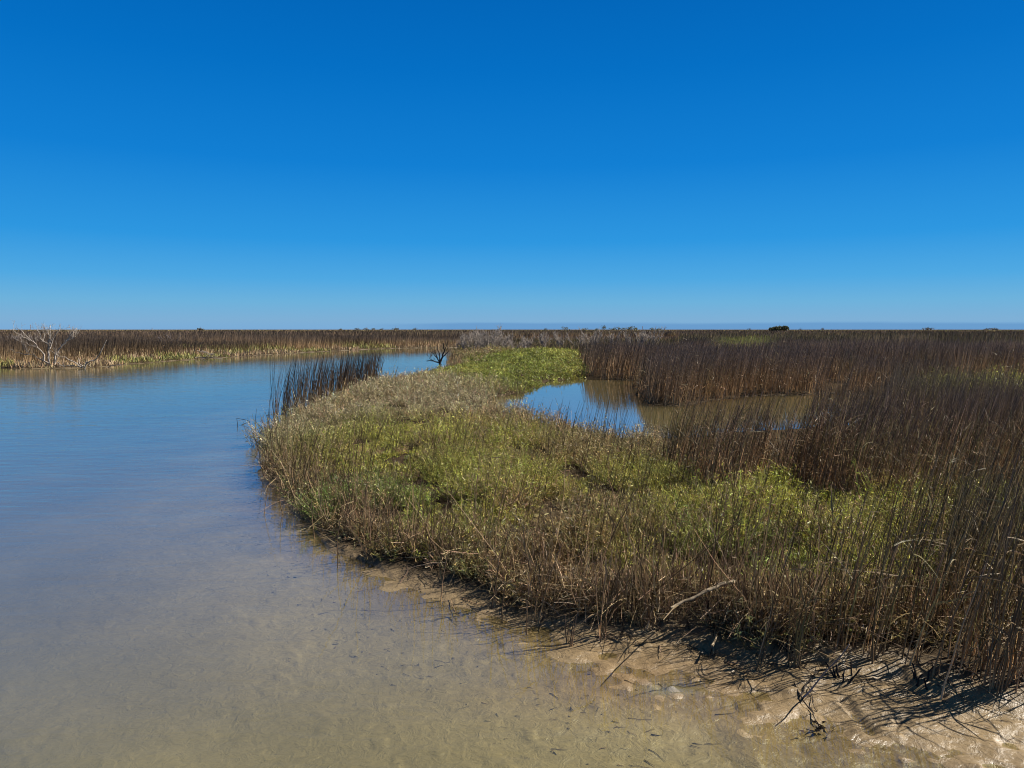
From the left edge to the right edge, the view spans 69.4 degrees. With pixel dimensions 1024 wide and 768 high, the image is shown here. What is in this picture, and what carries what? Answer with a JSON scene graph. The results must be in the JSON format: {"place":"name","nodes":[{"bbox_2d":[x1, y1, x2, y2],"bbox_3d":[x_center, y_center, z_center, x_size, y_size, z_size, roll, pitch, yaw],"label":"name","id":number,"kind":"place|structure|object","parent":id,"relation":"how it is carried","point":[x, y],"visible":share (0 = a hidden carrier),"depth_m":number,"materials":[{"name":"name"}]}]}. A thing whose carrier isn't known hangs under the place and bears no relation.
{"place":"outdoors","nodes":[
{"label":"outdoors","id":0,"kind":"place"},
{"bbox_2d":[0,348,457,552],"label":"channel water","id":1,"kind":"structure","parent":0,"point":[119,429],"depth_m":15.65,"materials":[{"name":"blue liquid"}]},
{"bbox_2d":[50,340,106,368],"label":"fallen branch","id":2,"kind":"object","parent":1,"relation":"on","point":[86,363],"visible":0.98,"depth_m":41.54,"materials":[{"name":"grey wood"}]},
{"bbox_2d":[195,350,219,358],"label":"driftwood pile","id":3,"kind":"object","parent":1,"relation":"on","point":[210,354],"visible":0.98,"depth_m":54.59,"materials":[{"name":"brown wood"}]},
{"bbox_2d":[264,458,276,513],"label":"reed stalk","id":4,"kind":"object","parent":1,"relation":"on","point":[268,486],"visible":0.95,"depth_m":8.85,"materials":[{"name":"plant"}]},
{"bbox_2d":[303,501,314,538],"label":"reed stalk","id":5,"kind":"object","parent":1,"relation":"on","point":[312,522],"visible":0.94,"depth_m":7.82,"materials":[{"name":"plant"}]},
{"bbox_2d":[426,341,453,364],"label":"dead tree","id":6,"kind":"object","parent":1,"relation":"in","point":[439,361],"visible":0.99,"depth_m":45.85,"materials":[{"name":"brown wood"}]},
{"bbox_2d":[437,554,447,600],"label":"reed stalk","id":7,"kind":"object","parent":1,"relation":"on","point":[441,577],"visible":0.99,"depth_m":6.02,"materials":[{"name":"plant"}]},
{"bbox_2d":[501,575,507,622],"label":"reed stalk","id":8,"kind":"object","parent":1,"relation":"in","point":[502,604],"visible":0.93,"depth_m":5.56,"materials":[{"name":"brown plant"}]},
{"bbox_2d":[0,339,472,368],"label":"bank grass","id":9,"kind":"structure","parent":0,"point":[100,361],"depth_m":54.76,"materials":[{"name":"plant"}]},
{"bbox_2d":[0,330,1023,767],"bbox_3d":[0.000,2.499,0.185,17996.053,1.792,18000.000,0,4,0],"label":"ground","id":10,"kind":"structure","parent":0,"point":[192,644],"depth_m":4.80,"materials":[{"name":"beige soil"}]},
{"bbox_2d":[12,321,79,364],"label":"dead shrub","id":11,"kind":"object","parent":10,"relation":"on","point":[49,340],"visible":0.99,"depth_m":42.48,"materials":[{"name":"grey wood"}]},
{"bbox_2d":[0,330,487,364],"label":"bank reeds","id":12,"kind":"object","parent":10,"relation":"on","point":[92,341],"visible":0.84,"depth_m":66.44,"materials":[{"name":"brown plant"}]},
{"bbox_2d":[268,347,384,429],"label":"spit reeds","id":13,"kind":"object","parent":10,"relation":"on","point":[347,373],"visible":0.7,"depth_m":21.22,"materials":[{"name":"brown plant"}]},
{"bbox_2d":[324,522,339,567],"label":"reed stalk","id":14,"kind":"object","parent":10,"relation":"on","point":[337,546],"visible":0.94,"depth_m":6.89,"materials":[{"name":"plant"}]},
{"bbox_2d":[338,450,390,522],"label":"reed clump","id":15,"kind":"object","parent":10,"relation":"on","point":[362,490],"visible":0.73,"depth_m":7.94,"materials":[{"name":"plant"}]},
{"bbox_2d":[456,336,470,348],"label":"dead shrub","id":16,"kind":"object","parent":10,"relation":"on","point":[459,341],"visible":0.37,"depth_m":63.67,"materials":[{"name":"grey wood"}]},
{"bbox_2d":[460,329,484,348],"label":"dead shrub","id":17,"kind":"object","parent":10,"relation":"on","point":[467,342],"visible":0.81,"depth_m":60.87,"materials":[{"name":"grey plant"}]},
{"bbox_2d":[465,330,487,347],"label":"dead shrub","id":18,"kind":"object","parent":10,"relation":"on","point":[477,339],"visible":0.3,"depth_m":64.84,"materials":[{"name":"grey plant"}]},
{"bbox_2d":[470,323,502,347],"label":"dead shrub","id":19,"kind":"object","parent":10,"relation":"on","point":[487,341],"visible":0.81,"depth_m":59.75,"materials":[{"name":"grey plant"}]},
{"bbox_2d":[466,529,518,608],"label":"reed clump","id":20,"kind":"object","parent":10,"relation":"on","point":[495,587],"visible":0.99,"depth_m":5.80,"materials":[{"name":"plant"}]},
{"bbox_2d":[473,441,518,528],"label":"reed clump","id":21,"kind":"object","parent":10,"relation":"on","point":[487,486],"visible":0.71,"depth_m":7.30,"materials":[{"name":"plant"}]},
{"bbox_2d":[479,326,516,347],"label":"dead shrub","id":22,"kind":"object","parent":10,"relation":"on","point":[498,343],"visible":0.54,"depth_m":62.79,"materials":[{"name":"grey plant"}]},
{"bbox_2d":[499,332,511,346],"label":"dead shrub","id":23,"kind":"object","parent":10,"relation":"on","point":[507,342],"visible":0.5,"depth_m":65.57,"materials":[{"name":"grey wood"}]},
{"bbox_2d":[0,329,1023,353],"bbox_3d":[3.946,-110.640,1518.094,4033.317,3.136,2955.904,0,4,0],"label":"marsh","id":24,"kind":"structure","parent":10,"relation":"on","point":[831,334],"depth_m":150.14,"materials":[{"name":"brown plant"}]},
{"bbox_2d":[497,463,529,528],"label":"reed clump","id":25,"kind":"object","parent":10,"relation":"on","point":[513,500],"visible":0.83,"depth_m":7.57,"materials":[{"name":"plant"}]},
{"bbox_2d":[505,336,531,348],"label":"dead shrub","id":26,"kind":"object","parent":10,"relation":"on","point":[518,344],"visible":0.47,"depth_m":68.04,"materials":[{"name":"grey wood"}]},
{"bbox_2d":[520,332,535,347],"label":"dead shrub","id":27,"kind":"object","parent":10,"relation":"on","point":[524,343],"visible":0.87,"depth_m":71.72,"materials":[{"name":"grey wood"}]},
{"bbox_2d":[505,530,562,624],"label":"reed clump","id":28,"kind":"object","parent":10,"relation":"on","point":[531,605],"visible":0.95,"depth_m":5.52,"materials":[{"name":"plant"}]},
{"bbox_2d":[526,581,558,634],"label":"reed stalk","id":29,"kind":"object","parent":10,"relation":"on","point":[527,604],"visible":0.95,"depth_m":5.34,"materials":[{"name":"plant"}]},
{"bbox_2d":[537,332,552,347],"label":"dead shrub","id":30,"kind":"object","parent":10,"relation":"on","point":[542,339],"visible":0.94,"depth_m":75.75,"materials":[{"name":"grey wood"}]},
{"bbox_2d":[553,331,568,345],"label":"dead shrub","id":31,"kind":"object","parent":10,"relation":"on","point":[557,340],"visible":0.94,"depth_m":77.88,"materials":[{"name":"grey plant"}]},
{"bbox_2d":[547,604,606,646],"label":"reed clump","id":32,"kind":"object","parent":10,"relation":"on","point":[571,637],"visible":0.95,"depth_m":5.13,"materials":[{"name":"plant"}]},
{"bbox_2d":[564,332,591,345],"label":"dead shrub","id":33,"kind":"object","parent":10,"relation":"on","point":[583,340],"visible":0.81,"depth_m":77.98,"materials":[{"name":"grey plant"}]},
{"bbox_2d":[578,327,602,344],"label":"dead shrub","id":34,"kind":"object","parent":10,"relation":"on","point":[596,335],"visible":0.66,"depth_m":75.58,"materials":[{"name":"grey plant"}]},
{"bbox_2d":[559,551,624,642],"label":"reed clump","id":35,"kind":"object","parent":10,"relation":"on","point":[605,620],"visible":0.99,"depth_m":5.16,"materials":[{"name":"plant"}]},
{"bbox_2d":[575,475,640,553],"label":"reed clump","id":36,"kind":"object","parent":10,"relation":"on","point":[607,512],"visible":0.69,"depth_m":6.49,"materials":[{"name":"plant"}]},
{"bbox_2d":[600,331,621,341],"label":"dead shrub","id":37,"kind":"object","parent":10,"relation":"on","point":[612,336],"visible":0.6,"depth_m":85.62,"materials":[{"name":"grey plant"}]},
{"bbox_2d":[623,331,632,343],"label":"dead shrub","id":38,"kind":"object","parent":10,"relation":"on","point":[626,336],"visible":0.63,"depth_m":87.73,"materials":[{"name":"grey plant"}]},
{"bbox_2d":[239,344,1023,456],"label":"distant ground cover","id":39,"kind":"object","parent":10,"relation":"on","point":[539,364],"visible":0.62,"depth_m":19.80,"materials":[{"name":"green plant"}]},
{"bbox_2d":[239,471,1023,767],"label":"litter","id":40,"kind":"object","parent":10,"relation":"on","point":[887,646],"visible":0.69,"depth_m":4.90,"materials":[{"name":"plant"}]},
{"bbox_2d":[242,408,1023,679],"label":"dead stems","id":41,"kind":"object","parent":10,"relation":"on","point":[640,595],"visible":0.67,"depth_m":5.47,"materials":[{"name":"plant"}]},
{"bbox_2d":[250,398,1023,652],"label":"ground cover","id":42,"kind":"object","parent":10,"relation":"on","point":[439,467],"visible":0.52,"depth_m":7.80,"materials":[{"name":"green plant"}]},
{"bbox_2d":[633,330,648,343],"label":"dead shrub","id":43,"kind":"object","parent":10,"relation":"on","point":[641,335],"visible":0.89,"depth_m":83.62,"materials":[{"name":"grey plant"}]},
{"bbox_2d":[264,395,1023,641],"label":"scattered reeds","id":44,"kind":"object","parent":10,"relation":"on","point":[644,490],"visible":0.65,"depth_m":7.04,"materials":[{"name":"brown plant"}]},
{"bbox_2d":[645,327,666,344],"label":"dead shrub","id":45,"kind":"object","parent":10,"relation":"on","point":[653,337],"visible":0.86,"depth_m":87.63,"materials":[{"name":"grey plant"}]},
{"bbox_2d":[670,579,733,608],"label":"dead branch","id":46,"kind":"object","parent":10,"relation":"on","point":[719,584],"visible":0.91,"depth_m":5.19,"materials":[{"name":"beige wood"}]},
{"bbox_2d":[711,624,723,647],"bbox_3d":[1.450,1.688,5.148,0.033,0.052,0.635,2,5,26],"label":"stick","id":47,"kind":"object","parent":10,"relation":"on","point":[713,643],"visible":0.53,"depth_m":4.95,"materials":[{"name":"beige wood"}]},
{"bbox_2d":[446,335,1023,464],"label":"marsh reeds","id":48,"kind":"object","parent":10,"relation":"on","point":[693,365],"visible":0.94,"depth_m":25.28,"materials":[{"name":"brown plant"}]},
{"bbox_2d":[728,522,798,670],"bbox_3d":[1.636,1.368,4.733,0.462,0.984,0.421,-2,5,-29],"label":"reed clump","id":49,"kind":"object","parent":10,"relation":"on","point":[767,628],"visible":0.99,"depth_m":4.74,"materials":[{"name":"plant"}]},
{"bbox_2d":[768,325,788,330],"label":"tree","id":50,"kind":"object","parent":10,"relation":"on","point":[779,328],"visible":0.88,"depth_m":416.74,"materials":[{"name":"green plant"}]},
{"bbox_2d":[779,631,798,653],"bbox_3d":[1.801,1.708,4.880,0.098,0.134,0.182,-1,4,-19],"label":"reed stubble","id":51,"kind":"object","parent":10,"relation":"on","point":[786,644],"visible":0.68,"depth_m":4.85,"materials":[{"name":"brown plant"}]},
{"bbox_2d":[768,552,843,667],"bbox_3d":[1.817,1.451,4.682,0.599,0.785,0.419,-4,6,-43],"label":"reed clump","id":52,"kind":"object","parent":10,"relation":"on","point":[802,628],"visible":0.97,"depth_m":4.72,"materials":[{"name":"plant"}]},
{"bbox_2d":[794,663,826,717],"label":"fallen branch","id":53,"kind":"object","parent":10,"relation":"on","point":[810,709],"visible":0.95,"depth_m":4.43,"materials":[{"name":"brown wood"}]},
{"bbox_2d":[799,718,833,731],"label":"withered leaves","id":54,"kind":"object","parent":10,"relation":"on","point":[818,728],"visible":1,"depth_m":4.04,"materials":[{"name":"plant"}]},
{"bbox_2d":[802,644,849,697],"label":"leaning stalk","id":55,"kind":"object","parent":10,"relation":"on","point":[811,689],"visible":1,"depth_m":4.31,"materials":[{"name":"brown plant"}]},
{"bbox_2d":[794,472,890,649],"bbox_3d":[2.193,1.165,4.980,0.549,1.182,0.425,4,6,41],"label":"reed clump","id":56,"kind":"object","parent":10,"relation":"on","point":[851,613],"visible":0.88,"depth_m":4.82,"materials":[{"name":"plant"}]},
{"bbox_2d":[662,381,1023,693],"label":"reed bed","id":57,"kind":"object","parent":10,"relation":"on","point":[857,443],"visible":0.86,"depth_m":8.45,"materials":[{"name":"brown plant"}]},
{"bbox_2d":[825,660,861,682],"bbox_3d":[2.048,1.779,4.562,0.188,0.135,0.116,0,4,0],"label":"reed stubble","id":58,"kind":"object","parent":10,"relation":"on","point":[838,675],"visible":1,"depth_m":4.59,"materials":[{"name":"brown plant"}]},
{"bbox_2d":[840,461,954,663],"bbox_3d":[2.401,1.127,4.643,0.654,1.315,0.519,-2,5,-21],"label":"reed clump","id":59,"kind":"object","parent":10,"relation":"on","point":[873,649],"visible":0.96,"depth_m":4.68,"materials":[{"name":"plant"}]},
{"bbox_2d":[911,663,932,689],"bbox_3d":[2.478,1.769,4.465,0.118,0.107,0.130,2,5,28],"label":"reed stubble","id":60,"kind":"object","parent":10,"relation":"on","point":[918,678],"visible":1,"depth_m":4.48,"materials":[{"name":"brown plant"}]},
{"bbox_2d":[887,477,986,664],"bbox_3d":[2.596,1.179,4.591,0.596,1.240,0.438,1,4,14],"label":"reed clump","id":61,"kind":"object","parent":10,"relation":"on","point":[927,616],"visible":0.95,"depth_m":4.61,"materials":[{"name":"plant"}]},
{"bbox_2d":[916,578,978,677],"bbox_3d":[2.617,1.479,4.436,0.353,0.671,0.049,1,4,18],"label":"reed stalk","id":62,"kind":"object","parent":10,"relation":"on","point":[936,661],"visible":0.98,"depth_m":4.44,"materials":[{"name":"plant"}]},
{"bbox_2d":[940,563,986,699],"bbox_3d":[2.622,1.456,4.302,0.262,0.840,0.018,-1,4,-7],"label":"reed stalk","id":63,"kind":"object","parent":10,"relation":"on","point":[945,681],"visible":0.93,"depth_m":4.30,"materials":[{"name":"brown plant"}]},
{"bbox_2d":[931,450,1023,664],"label":"reed clump","id":64,"kind":"object","parent":10,"relation":"on","point":[981,609],"visible":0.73,"depth_m":4.55,"materials":[{"name":"plant"}]},
{"bbox_2d":[934,491,1023,669],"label":"reed clump","id":65,"kind":"object","parent":10,"relation":"on","point":[989,625],"visible":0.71,"depth_m":4.46,"materials":[{"name":"plant"}]},
{"bbox_2d":[966,498,1014,656],"bbox_3d":[2.994,1.199,4.562,0.448,1.062,0.253,-2,5,-23],"label":"reed clump","id":66,"kind":"object","parent":10,"relation":"on","point":[974,650],"visible":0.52,"depth_m":4.58,"materials":[{"name":"plant"}]},
{"bbox_2d":[983,629,1000,686],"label":"reed stalk","id":67,"kind":"object","parent":10,"relation":"on","point":[984,681],"visible":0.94,"depth_m":4.34,"materials":[{"name":"plant"}]},
{"bbox_2d":[975,483,1023,695],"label":"reed clump","id":68,"kind":"object","parent":10,"relation":"on","point":[1009,647],"visible":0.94,"depth_m":4.29,"materials":[{"name":"plant"}]},
{"bbox_2d":[990,563,1023,680],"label":"reed clump","id":69,"kind":"object","parent":10,"relation":"on","point":[1017,643],"visible":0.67,"depth_m":4.33,"materials":[{"name":"plant"}]},
{"bbox_2d":[994,653,1023,692],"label":"reed stalk","id":70,"kind":"object","parent":10,"relation":"on","point":[1017,670],"visible":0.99,"depth_m":4.27,"materials":[{"name":"plant"}]},
{"bbox_2d":[0,0,1023,329],"label":"sky","id":71,"kind":"structure","parent":0,"point":[165,164],"materials":[{"name":"blue"}]},
{"bbox_2d":[491,378,881,437],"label":"pond water","id":72,"kind":"structure","parent":0,"point":[575,392],"depth_m":21.41,"materials":[{"name":"blue liquid"}]}
]}

